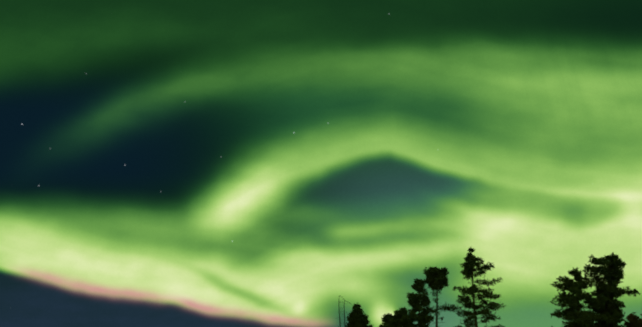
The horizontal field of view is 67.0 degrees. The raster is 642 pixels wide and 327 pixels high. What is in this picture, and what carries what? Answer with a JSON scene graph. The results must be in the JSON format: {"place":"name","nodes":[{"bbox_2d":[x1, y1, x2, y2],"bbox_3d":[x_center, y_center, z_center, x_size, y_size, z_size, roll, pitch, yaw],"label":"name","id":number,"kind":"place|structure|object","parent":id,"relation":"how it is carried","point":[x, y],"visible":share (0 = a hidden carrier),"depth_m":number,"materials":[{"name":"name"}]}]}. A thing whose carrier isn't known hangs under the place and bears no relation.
{"place":"outdoors","nodes":[
{"label":"outdoors","id":0,"kind":"place"},
{"bbox_2d":[0,0,641,326],"label":"sky","id":1,"kind":"structure","parent":0,"point":[164,163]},
{"bbox_3d":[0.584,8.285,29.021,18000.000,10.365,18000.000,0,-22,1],"label":"snowy ground","id":2,"kind":"structure","parent":0,"visible":0},
{"bbox_2d":[335,296,343,326],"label":"utility pole","id":3,"kind":"object","parent":2,"relation":"on","point":[339,314],"visible":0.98,"depth_m":54.52,"materials":[{"name":"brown wood"}]},
{"bbox_2d":[341,300,347,326],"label":"utility pole","id":4,"kind":"object","parent":2,"relation":"on","point":[344,312],"visible":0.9,"depth_m":54.72,"materials":[{"name":"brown wood"}]},
{"bbox_2d":[344,302,373,326],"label":"pine","id":5,"kind":"object","parent":2,"relation":"on","point":[356,317],"visible":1,"depth_m":52.97,"materials":[{"name":"black plant"}]},
{"bbox_2d":[379,313,403,326],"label":"pine","id":6,"kind":"object","parent":2,"relation":"on","point":[392,320],"visible":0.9,"depth_m":47.94,"materials":[{"name":"black plant"}]},
{"bbox_2d":[382,307,418,326],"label":"pine","id":7,"kind":"object","parent":2,"relation":"on","point":[403,317],"visible":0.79,"depth_m":48.46,"materials":[{"name":"black plant"}]},
{"bbox_2d":[406,278,435,326],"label":"pine tree","id":8,"kind":"object","parent":2,"relation":"on","point":[424,318],"visible":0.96,"depth_m":50.83,"materials":[{"name":"plant"}]},
{"bbox_2d":[423,267,462,326],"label":"round pine","id":9,"kind":"object","parent":2,"relation":"on","point":[437,279],"visible":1,"depth_m":52.07,"materials":[{"name":"black plant"}]},
{"bbox_2d":[452,247,505,326],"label":"tall pine","id":10,"kind":"object","parent":2,"relation":"on","point":[470,263],"visible":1,"depth_m":50.69,"materials":[{"name":"green plant"}]},
{"bbox_2d":[550,267,615,326],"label":"pine","id":11,"kind":"object","parent":2,"relation":"on","point":[572,313],"visible":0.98,"depth_m":42.48,"materials":[{"name":"green plant"}]},
{"bbox_2d":[574,252,639,326],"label":"pine","id":12,"kind":"object","parent":2,"relation":"on","point":[610,268],"visible":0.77,"depth_m":43.44,"materials":[{"name":"green plant"}]},
{"bbox_2d":[623,312,638,326],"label":"tree","id":13,"kind":"object","parent":2,"relation":"on","point":[630,317],"visible":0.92,"depth_m":34.04,"materials":[{"name":"black plant"}]},
{"bbox_2d":[636,319,641,326],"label":"tree","id":14,"kind":"object","parent":2,"relation":"on","point":[639,323],"visible":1,"depth_m":32.89,"materials":[{"name":"black plant"}]}
]}

